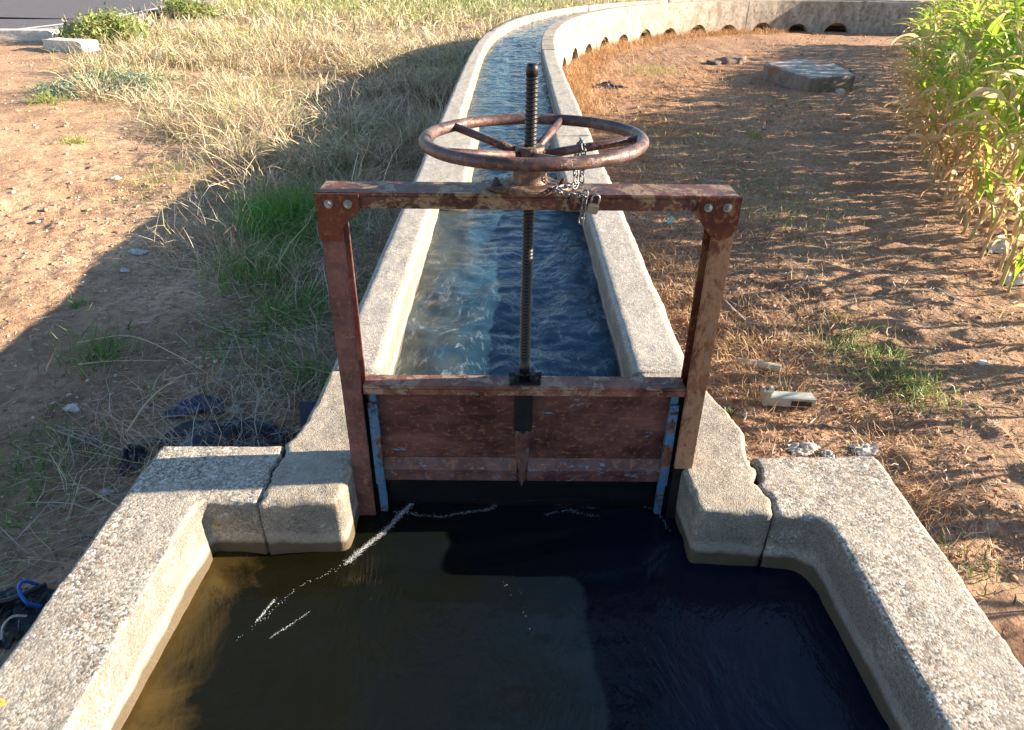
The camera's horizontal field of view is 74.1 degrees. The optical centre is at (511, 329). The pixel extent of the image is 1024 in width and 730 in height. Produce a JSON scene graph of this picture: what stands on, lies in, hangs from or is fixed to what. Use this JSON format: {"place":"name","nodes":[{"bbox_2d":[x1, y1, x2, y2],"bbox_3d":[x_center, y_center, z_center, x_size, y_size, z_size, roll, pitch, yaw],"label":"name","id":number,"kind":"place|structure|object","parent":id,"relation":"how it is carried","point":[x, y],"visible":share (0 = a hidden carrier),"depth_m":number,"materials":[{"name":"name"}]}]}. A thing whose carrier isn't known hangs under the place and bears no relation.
{"place":"outdoors","nodes":[
{"label":"outdoors","id":0,"kind":"place"},
{"bbox_2d":[0,0,227,30],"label":"road","id":1,"kind":"structure","parent":0,"point":[16,14],"depth_m":25.07,"materials":[{"name":"asphalt"}]},
{"bbox_2d":[19,0,198,28],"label":"road marking","id":2,"kind":"object","parent":1,"relation":"on","point":[101,19],"visible":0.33,"depth_m":20.13,"materials":[{"name":"paint"}]},
{"bbox_2d":[121,504,889,729],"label":"basin water","id":3,"kind":"structure","parent":0,"point":[633,618],"depth_m":1.75,"materials":[{"name":"black liquid"}]},
{"bbox_2d":[255,503,668,638],"bbox_3d":[-0.109,0.661,1.975,1.189,0.017,0.559,1,29,0],"label":"foam","id":4,"kind":"object","parent":3,"relation":"on","point":[378,538],"visible":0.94,"depth_m":2.06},
{"bbox_2d":[0,0,1023,667],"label":"ground","id":5,"kind":"structure","parent":0,"point":[36,184],"depth_m":5.10,"materials":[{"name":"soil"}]},
{"bbox_2d":[0,587,54,649],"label":"black rubber mat","id":6,"kind":"object","parent":5,"relation":"on","point":[11,631],"visible":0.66,"depth_m":2.35,"materials":[{"name":"rubber"}]},
{"bbox_2d":[0,614,26,639],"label":"white cable","id":7,"kind":"object","parent":6,"relation":"on","point":[4,624],"visible":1,"depth_m":2.25,"materials":[{"name":"plastic"}]},
{"bbox_2d":[0,582,46,604],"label":"black pipe","id":8,"kind":"object","parent":6,"relation":"on","point":[25,593],"visible":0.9,"depth_m":2.35,"materials":[{"name":"plastic"}]},
{"bbox_2d":[17,579,41,607],"bbox_3d":[-1.672,0.914,2.348,0.054,0.109,0.081,-13,32,-24],"label":"blue hose","id":9,"kind":"object","parent":6,"relation":"on","point":[21,595],"visible":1,"depth_m":2.33,"materials":[{"name":"plastic"}]},
{"bbox_2d":[0,29,60,40],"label":"kerb stone","id":10,"kind":"object","parent":5,"relation":"on","point":[22,34],"visible":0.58,"depth_m":18.00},
{"bbox_2d":[18,86,70,107],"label":"grass tuft","id":11,"kind":"object","parent":5,"relation":"on","point":[45,99],"visible":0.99,"depth_m":10.58,"materials":[{"name":"plant"}]},
{"bbox_2d":[41,37,98,52],"bbox_3d":[-10.783,-6.926,16.596,1.281,0.341,0.513,9,30,15],"label":"kerb stone","id":12,"kind":"object","parent":5,"relation":"on","point":[50,44],"visible":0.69,"depth_m":16.39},
{"bbox_2d":[62,403,80,411],"bbox_3d":[-2.232,0.406,3.445,0.103,0.049,0.065,1,29,0],"label":"pebble","id":13,"kind":"object","parent":5,"relation":"on","point":[67,407],"visible":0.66,"depth_m":3.43,"materials":[{"name":"stone"}]},
{"bbox_2d":[60,21,82,37],"bbox_3d":[-11.775,-8.009,18.740,1.114,0.972,0.892,1,29,0],"label":"boulder","id":14,"kind":"object","parent":5,"relation":"on","point":[68,22],"visible":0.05,"depth_m":18.39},
{"bbox_2d":[45,128,100,144],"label":"grass tuft","id":15,"kind":"object","parent":5,"relation":"on","point":[81,140],"visible":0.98,"depth_m":8.43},
{"bbox_2d":[67,290,88,308],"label":"grass tuft","id":16,"kind":"object","parent":5,"relation":"on","point":[75,306],"visible":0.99,"depth_m":4.40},
{"bbox_2d":[47,426,116,454],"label":"dry twig","id":17,"kind":"object","parent":5,"relation":"on","point":[82,439],"visible":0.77,"depth_m":3.21,"materials":[{"name":"plant"}]},
{"bbox_2d":[60,321,140,361],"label":"weed","id":18,"kind":"object","parent":5,"relation":"on","point":[105,342],"visible":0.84,"depth_m":3.82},
{"bbox_2d":[50,0,156,44],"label":"weed bush","id":19,"kind":"object","parent":5,"relation":"on","point":[113,22],"visible":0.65,"depth_m":17.58,"materials":[{"name":"plant"}]},
{"bbox_2d":[12,65,194,102],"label":"weed bush","id":20,"kind":"object","parent":5,"relation":"on","point":[143,78],"visible":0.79,"depth_m":11.78,"materials":[{"name":"plant"}]},
{"bbox_2d":[77,353,165,364],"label":"dry twig","id":21,"kind":"object","parent":5,"relation":"on","point":[119,360],"visible":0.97,"depth_m":3.75,"materials":[{"name":"plant"}]},
{"bbox_2d":[116,444,147,476],"bbox_3d":[-1.699,0.557,3.028,0.123,0.096,0.209,-10,31,-18],"label":"plastic sheet","id":22,"kind":"object","parent":5,"relation":"on","point":[126,454],"visible":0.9,"depth_m":3.00,"materials":[{"name":"plastic"}]},
{"bbox_2d":[128,248,148,254],"bbox_3d":[-2.897,-0.606,5.248,0.156,0.041,0.081,1,29,0],"label":"paper scrap","id":23,"kind":"object","parent":5,"relation":"on","point":[135,251],"visible":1,"depth_m":5.24,"materials":[{"name":"white paper"}]},
{"bbox_2d":[77,335,205,372],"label":"dry twig","id":24,"kind":"object","parent":5,"relation":"on","point":[147,341],"visible":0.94,"depth_m":3.86,"materials":[{"name":"brown wood"}]},
{"bbox_2d":[0,446,285,729],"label":"basin wall","id":25,"kind":"structure","parent":5,"relation":"on","point":[86,653],"depth_m":1.68,"materials":[{"name":"concrete"}]},
{"bbox_2d":[130,383,170,404],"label":"weed","id":26,"kind":"object","parent":5,"relation":"on","point":[154,398],"visible":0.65,"depth_m":3.50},
{"bbox_2d":[126,369,209,431],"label":"dry twig","id":27,"kind":"object","parent":5,"relation":"on","point":[142,408],"visible":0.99,"depth_m":3.27,"materials":[{"name":"plant"}]},
{"bbox_2d":[156,0,225,18],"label":"weed bush","id":28,"kind":"object","parent":5,"relation":"on","point":[186,6],"visible":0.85,"depth_m":24.62,"materials":[{"name":"plant"}]},
{"bbox_2d":[159,394,227,418],"bbox_3d":[-1.569,0.376,3.361,0.306,0.087,0.152,1,29,0],"label":"plastic sheet","id":29,"kind":"object","parent":5,"relation":"on","point":[178,411],"visible":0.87,"depth_m":3.34,"materials":[{"name":"plastic"}]},
{"bbox_2d":[151,417,297,446],"bbox_3d":[-1.321,0.479,3.121,0.699,0.120,0.279,1,29,0],"label":"plastic sheet","id":30,"kind":"object","parent":5,"relation":"on","point":[228,431],"visible":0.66,"depth_m":3.11,"materials":[{"name":"plastic"}]},
{"bbox_2d":[224,404,244,413],"bbox_3d":[-1.370,0.390,3.353,0.108,0.043,0.054,1,29,0],"label":"plastic scrap","id":31,"kind":"object","parent":5,"relation":"on","point":[238,408],"visible":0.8,"depth_m":3.35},
{"bbox_2d":[299,401,316,428],"bbox_3d":[-0.769,0.529,2.691,0.115,0.500,0.141,1,29,0],"label":"leaning board","id":32,"kind":"object","parent":5,"relation":"on","point":[306,407],"visible":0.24,"depth_m":2.63,"materials":[{"name":"blue plastic"}]},
{"bbox_2d":[258,371,379,554],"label":"gate pier","id":33,"kind":"structure","parent":5,"relation":"on","point":[308,502],"depth_m":1.98,"materials":[{"name":"concrete"}]},
{"bbox_2d":[0,0,649,622],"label":"dry grass","id":34,"kind":"structure","parent":5,"relation":"on","point":[272,124],"depth_m":9.54,"materials":[{"name":"plant"}]},
{"bbox_2d":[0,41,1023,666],"bbox_3d":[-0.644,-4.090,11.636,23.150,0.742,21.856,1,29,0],"label":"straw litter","id":35,"kind":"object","parent":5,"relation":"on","point":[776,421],"visible":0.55,"depth_m":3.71,"materials":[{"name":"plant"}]},
{"bbox_2d":[588,81,627,88],"bbox_3d":[1.949,-4.925,13.661,0.878,0.139,0.442,1,29,0],"label":"black rag","id":36,"kind":"object","parent":5,"relation":"on","point":[609,84],"visible":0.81,"depth_m":13.61,"materials":[{"name":"fabric"}]},
{"bbox_2d":[332,0,951,376],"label":"irrigation channel","id":37,"kind":"object","parent":5,"relation":"on","point":[643,338],"visible":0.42,"depth_m":4.80,"materials":[{"name":"concrete"}]},
{"bbox_2d":[638,373,771,565],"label":"gate pier","id":38,"kind":"structure","parent":5,"relation":"on","point":[723,515],"depth_m":1.96,"materials":[{"name":"concrete"}]},
{"bbox_2d":[314,63,742,517],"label":"sluice gate","id":39,"kind":"structure","parent":38,"relation":"attached to","point":[515,438],"depth_m":1.92,"materials":[{"name":"red metal"}]},
{"bbox_2d":[552,137,588,224],"bbox_3d":[0.137,-0.355,1.614,0.087,0.192,0.098,1,29,0],"label":"chain","id":40,"kind":"object","parent":39,"relation":"hanging from","point":[579,176],"visible":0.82,"depth_m":1.60,"materials":[{"name":"metal"}]},
{"bbox_2d":[586,194,600,214],"bbox_3d":[0.192,-0.295,1.595,0.032,0.049,0.015,1,29,0],"label":"padlock","id":41,"kind":"object","parent":40,"relation":"hanging from","point":[592,208],"visible":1,"depth_m":1.59,"materials":[{"name":"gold metal"}]},
{"bbox_2d":[715,56,746,63],"bbox_3d":[5.565,-6.747,17.167,0.830,0.324,0.574,-6,30,-11],"label":"field stone","id":42,"kind":"object","parent":5,"relation":"on","point":[734,60],"visible":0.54,"depth_m":16.98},
{"bbox_2d":[723,299,758,332],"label":"dry twig","id":43,"kind":"object","parent":5,"relation":"on","point":[746,321],"visible":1,"depth_m":4.05,"materials":[{"name":"plant"}]},
{"bbox_2d":[737,357,781,372],"bbox_3d":[1.308,0.184,3.593,0.222,0.048,0.045,14,32,22],"label":"wood stub","id":44,"kind":"object","parent":5,"relation":"on","point":[773,367],"visible":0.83,"depth_m":3.57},
{"bbox_2d":[759,386,816,407],"bbox_3d":[1.339,0.320,3.285,0.247,0.084,0.081,2,29,3],"label":"plastic bracket","id":45,"kind":"object","parent":5,"relation":"on","point":[771,396],"visible":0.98,"depth_m":3.27,"materials":[{"name":"white plastic"}]},
{"bbox_2d":[562,24,1023,628],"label":"dry weeds","id":46,"kind":"object","parent":5,"relation":"on","point":[580,66],"visible":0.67,"depth_m":5.24,"materials":[{"name":"plant"}]},
{"bbox_2d":[784,442,819,456],"bbox_3d":[1.279,0.520,2.987,0.158,0.034,0.089,1,29,0],"label":"plastic bag","id":47,"kind":"object","parent":5,"relation":"on","point":[797,448],"visible":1,"depth_m":2.98,"materials":[{"name":"plastic"}]},
{"bbox_2d":[762,59,854,92],"bbox_3d":[6.316,-5.304,14.513,1.602,0.610,2.755,1,29,0],"label":"inspection chamber","id":48,"kind":"object","parent":5,"relation":"on","point":[808,75],"visible":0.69,"depth_m":13.80,"materials":[{"name":"concrete"}]},
{"bbox_2d":[788,274,835,291],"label":"dry twig","id":49,"kind":"object","parent":5,"relation":"on","point":[808,282],"visible":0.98,"depth_m":4.48,"materials":[{"name":"brown wood"}]},
{"bbox_2d":[821,449,834,457],"bbox_3d":[1.379,0.543,2.958,0.060,0.027,0.041,1,29,0],"label":"paper scrap","id":50,"kind":"object","parent":5,"relation":"on","point":[827,454],"visible":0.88,"depth_m":2.96,"materials":[{"name":"white paper"}]},
{"bbox_2d":[849,442,878,455],"bbox_3d":[1.556,0.528,2.982,0.140,0.037,0.072,1,29,0],"label":"plastic bag","id":51,"kind":"object","parent":5,"relation":"on","point":[866,450],"visible":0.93,"depth_m":2.98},
{"bbox_2d":[750,456,1023,729],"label":"basin wall","id":52,"kind":"structure","parent":5,"relation":"on","point":[851,541],"depth_m":1.68,"materials":[{"name":"concrete"}]},
{"bbox_2d":[887,368,942,398],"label":"grass tuft","id":53,"kind":"object","parent":5,"relation":"on","point":[919,384],"visible":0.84,"depth_m":3.44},
{"bbox_2d":[880,23,950,123],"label":"corn plant","id":54,"kind":"object","parent":5,"relation":"on","point":[905,58],"visible":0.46,"depth_m":9.97,"materials":[{"name":"green plant"}]},
{"bbox_2d":[892,31,939,121],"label":"corn plant","id":55,"kind":"object","parent":5,"relation":"on","point":[897,68],"visible":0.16,"depth_m":10.23,"materials":[{"name":"green plant"}]},
{"bbox_2d":[895,22,938,126],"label":"corn plant","id":56,"kind":"object","parent":5,"relation":"on","point":[918,45],"visible":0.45,"depth_m":9.60,"materials":[{"name":"green plant"}]},
{"bbox_2d":[898,20,937,115],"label":"corn plant","id":57,"kind":"object","parent":5,"relation":"on","point":[905,42],"visible":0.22,"depth_m":10.49,"materials":[{"name":"green plant"}]},
{"bbox_2d":[884,15,954,94],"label":"corn plant","id":58,"kind":"object","parent":5,"relation":"on","point":[936,25],"visible":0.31,"depth_m":10.88,"materials":[{"name":"green plant"}]},
{"bbox_2d":[884,8,955,89],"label":"corn plant","id":59,"kind":"object","parent":5,"relation":"on","point":[923,22],"visible":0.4,"depth_m":11.92,"materials":[{"name":"green plant"}]},
{"bbox_2d":[893,14,950,90],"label":"corn plant","id":60,"kind":"object","parent":5,"relation":"on","point":[924,20],"visible":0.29,"depth_m":11.24,"materials":[{"name":"green plant"}]},
{"bbox_2d":[893,10,951,101],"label":"corn plant","id":61,"kind":"object","parent":5,"relation":"on","point":[930,24],"visible":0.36,"depth_m":10.48,"materials":[{"name":"green plant"}]},
{"bbox_2d":[906,36,949,147],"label":"corn plant","id":62,"kind":"object","parent":5,"relation":"on","point":[943,65],"visible":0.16,"depth_m":8.07,"materials":[{"name":"green plant"}]},
{"bbox_2d":[901,54,955,162],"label":"corn plant","id":63,"kind":"object","parent":5,"relation":"on","point":[937,100],"visible":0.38,"depth_m":7.56,"materials":[{"name":"green plant"}]},
{"bbox_2d":[894,34,964,133],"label":"corn plant","id":64,"kind":"object","parent":5,"relation":"on","point":[909,90],"visible":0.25,"depth_m":9.12,"materials":[{"name":"green plant"}]},
{"bbox_2d":[905,25,953,125],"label":"corn plant","id":65,"kind":"object","parent":5,"relation":"on","point":[941,40],"visible":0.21,"depth_m":9.28,"materials":[{"name":"green plant"}]},
{"bbox_2d":[903,38,957,132],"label":"corn plant","id":66,"kind":"object","parent":5,"relation":"on","point":[928,84],"visible":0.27,"depth_m":8.77,"materials":[{"name":"green plant"}]},
{"bbox_2d":[892,29,983,141],"bbox_3d":[5.390,-3.037,8.558,0.953,1.417,0.490,-3,29,-6],"label":"corn plant","id":67,"kind":"object","parent":5,"relation":"on","point":[924,77],"visible":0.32,"depth_m":8.46,"materials":[{"name":"green plant"}]},
{"bbox_2d":[914,35,972,178],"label":"corn plant","id":68,"kind":"object","parent":5,"relation":"on","point":[961,43],"visible":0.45,"depth_m":6.92,"materials":[{"name":"green plant"}]},
{"bbox_2d":[910,37,976,149],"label":"corn plant","id":69,"kind":"object","parent":5,"relation":"on","point":[924,88],"visible":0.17,"depth_m":7.96,"materials":[{"name":"green plant"}]},
{"bbox_2d":[890,34,1001,154],"bbox_3d":[4.948,-2.639,7.776,0.985,1.374,0.485,5,29,8],"label":"corn plant","id":70,"kind":"object","parent":5,"relation":"on","point":[918,122],"visible":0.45,"depth_m":7.75,"materials":[{"name":"green plant"}]},
{"bbox_2d":[892,49,1000,168],"bbox_3d":[4.630,-2.322,7.295,0.891,1.305,0.456,8,30,14],"label":"corn plant","id":71,"kind":"object","parent":5,"relation":"on","point":[932,103],"visible":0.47,"depth_m":7.32,"materials":[{"name":"green plant"}]},
{"bbox_2d":[920,44,978,181],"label":"corn plant","id":72,"kind":"object","parent":5,"relation":"on","point":[952,99],"visible":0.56,"depth_m":6.71,"materials":[{"name":"green plant"}]},
{"bbox_2d":[918,36,993,176],"bbox_3d":[4.671,-2.272,7.076,0.619,1.430,1.046,25,37,37],"label":"corn plant","id":73,"kind":"object","parent":5,"relation":"on","point":[969,56],"visible":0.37,"depth_m":6.95,"materials":[{"name":"green plant"}]},
{"bbox_2d":[907,45,1011,190],"bbox_3d":[4.276,-1.971,6.525,0.478,1.370,0.932,-5,30,-10],"label":"corn plant","id":74,"kind":"object","parent":5,"relation":"on","point":[949,150],"visible":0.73,"depth_m":6.47,"materials":[{"name":"green plant"}]},
{"bbox_2d":[916,13,1011,109],"bbox_3d":[5.989,-3.253,8.856,0.936,1.606,0.941,-14,34,-15],"label":"corn plant","id":75,"kind":"object","parent":5,"relation":"on","point":[974,33],"visible":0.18,"depth_m":8.58,"materials":[{"name":"green plant"}]},
{"bbox_2d":[938,288,991,308],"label":"dry twig","id":76,"kind":"object","parent":5,"relation":"on","point":[957,298],"visible":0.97,"depth_m":4.28,"materials":[{"name":"brown wood"}]},
{"bbox_2d":[932,0,998,82],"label":"corn plant","id":77,"kind":"object","parent":5,"relation":"on","point":[974,15],"visible":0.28,"depth_m":8.94,"materials":[{"name":"green plant"}]},
{"bbox_2d":[914,10,1022,132],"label":"corn plant","id":78,"kind":"object","parent":5,"relation":"on","point":[966,33],"visible":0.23,"depth_m":8.35,"materials":[{"name":"green plant"}]},
{"bbox_2d":[930,18,1006,110],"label":"corn plant","id":79,"kind":"object","parent":5,"relation":"on","point":[958,24],"visible":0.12,"depth_m":8.98,"materials":[{"name":"green plant"}]},
{"bbox_2d":[916,66,1022,200],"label":"corn plant","id":80,"kind":"object","parent":5,"relation":"on","point":[970,85],"visible":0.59,"depth_m":6.26,"materials":[{"name":"green plant"}]},
{"bbox_2d":[935,64,1004,207],"bbox_3d":[4.094,-1.658,6.019,0.789,1.244,0.473,-25,38,-38],"label":"corn plant","id":81,"kind":"object","parent":5,"relation":"on","point":[978,103],"visible":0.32,"depth_m":5.96,"materials":[{"name":"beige plant"}]},
{"bbox_2d":[918,69,1023,240],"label":"corn plant","id":82,"kind":"object","parent":5,"relation":"on","point":[985,214],"visible":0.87,"depth_m":5.17,"materials":[{"name":"green plant"}]},
{"bbox_2d":[921,6,1023,156],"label":"corn plant","id":83,"kind":"object","parent":5,"relation":"on","point":[990,28],"visible":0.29,"depth_m":7.42,"materials":[{"name":"green plant"}]},
{"bbox_2d":[942,39,1002,154],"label":"corn plant","id":84,"kind":"object","parent":5,"relation":"on","point":[981,86],"visible":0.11,"depth_m":7.86,"materials":[{"name":"green plant"}]},
{"bbox_2d":[921,0,1023,144],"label":"corn plant","id":85,"kind":"object","parent":5,"relation":"on","point":[1018,16],"visible":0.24,"depth_m":7.12,"materials":[{"name":"green plant"}]},
{"bbox_2d":[931,4,1014,75],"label":"corn plant","id":86,"kind":"object","parent":5,"relation":"on","point":[965,23],"visible":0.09,"depth_m":9.07,"materials":[{"name":"green plant"}]},
{"bbox_2d":[923,55,1023,222],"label":"corn plant","id":87,"kind":"object","parent":5,"relation":"on","point":[1020,110],"visible":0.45,"depth_m":5.59,"materials":[{"name":"green plant"}]},
{"bbox_2d":[943,59,1013,214],"bbox_3d":[4.014,-1.580,5.806,0.452,1.288,0.896,17,33,27],"label":"corn plant","id":88,"kind":"object","parent":5,"relation":"on","point":[990,105],"visible":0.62,"depth_m":5.72,"materials":[{"name":"green plant"}]},
{"bbox_2d":[937,81,1023,234],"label":"corn plant","id":89,"kind":"object","parent":5,"relation":"on","point":[1007,111],"visible":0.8,"depth_m":5.33,"materials":[{"name":"green plant"}]},
{"bbox_2d":[939,0,1023,148],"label":"corn plant","id":90,"kind":"object","parent":5,"relation":"on","point":[996,28],"visible":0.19,"depth_m":7.79,"materials":[{"name":"green plant"}]},
{"bbox_2d":[941,34,1023,195],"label":"corn plant","id":91,"kind":"object","parent":5,"relation":"on","point":[1008,52],"visible":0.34,"depth_m":6.17,"materials":[{"name":"green plant"}]},
{"bbox_2d":[950,136,1023,257],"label":"corn plant","id":92,"kind":"object","parent":5,"relation":"on","point":[1017,172],"visible":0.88,"depth_m":4.92,"materials":[{"name":"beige plant"}]},
{"bbox_2d":[954,41,1023,157],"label":"corn plant","id":93,"kind":"object","parent":5,"relation":"on","point":[1005,68],"visible":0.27,"depth_m":6.84,"materials":[{"name":"green plant"}]},
{"bbox_2d":[957,19,1023,180],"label":"corn plant","id":94,"kind":"object","parent":5,"relation":"on","point":[1022,40],"visible":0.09,"depth_m":6.73,"materials":[{"name":"green plant"}]},
{"bbox_2d":[959,3,1023,65],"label":"corn plant","id":95,"kind":"object","parent":5,"relation":"on","point":[1021,5],"visible":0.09,"depth_m":9.31,"materials":[{"name":"green plant"}]},
{"bbox_2d":[961,62,1023,215],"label":"corn plant","id":96,"kind":"object","parent":5,"relation":"on","point":[1005,150],"visible":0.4,"depth_m":5.69,"materials":[{"name":"green plant"}]},
{"bbox_2d":[967,132,1023,285],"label":"corn plant","id":97,"kind":"object","parent":5,"relation":"on","point":[1019,237],"visible":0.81,"depth_m":4.52,"materials":[{"name":"beige plant"}]},
{"bbox_2d":[980,240,1011,252],"bbox_3d":[3.805,-0.646,5.290,0.210,0.080,0.142,1,29,0],"label":"plastic bag","id":98,"kind":"object","parent":5,"relation":"on","point":[998,247],"visible":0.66,"depth_m":5.29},
{"bbox_2d":[974,4,1023,115],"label":"corn plant","id":99,"kind":"object","parent":5,"relation":"on","point":[995,5],"visible":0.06,"depth_m":8.60,"materials":[{"name":"green plant"}]},
{"bbox_2d":[975,29,1023,169],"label":"corn plant","id":100,"kind":"object","parent":5,"relation":"on","point":[1018,45],"visible":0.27,"depth_m":6.46,"materials":[{"name":"green plant"}]},
{"bbox_2d":[976,49,1023,205],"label":"corn plant","id":101,"kind":"object","parent":5,"relation":"on","point":[1011,164],"visible":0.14,"depth_m":6.11,"materials":[{"name":"green plant"}]},
{"bbox_2d":[986,178,1023,272],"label":"corn plant","id":102,"kind":"object","parent":5,"relation":"on","point":[1009,242],"visible":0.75,"depth_m":4.79,"materials":[{"name":"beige plant"}]},
{"bbox_2d":[987,4,1022,113],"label":"corn plant","id":103,"kind":"object","parent":5,"relation":"on","point":[1011,40],"visible":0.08,"depth_m":9.17,"materials":[{"name":"green plant"}]},
{"bbox_2d":[994,196,1023,292],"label":"corn plant","id":104,"kind":"object","parent":5,"relation":"on","point":[1019,266],"visible":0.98,"depth_m":4.34,"materials":[{"name":"green plant"}]},
{"bbox_2d":[997,272,1023,285],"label":"plastic bag","id":105,"kind":"object","parent":5,"relation":"on","point":[1016,282],"visible":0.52,"depth_m":4.69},
{"bbox_2d":[0,0,1023,604],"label":"green grass","id":106,"kind":"structure","parent":0,"point":[292,216],"depth_m":4.78,"materials":[{"name":"plant"}]},
{"bbox_2d":[387,10,637,500],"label":"channel water","id":107,"kind":"structure","parent":0,"point":[464,317],"depth_m":3.54,"materials":[{"name":"blue liquid"}]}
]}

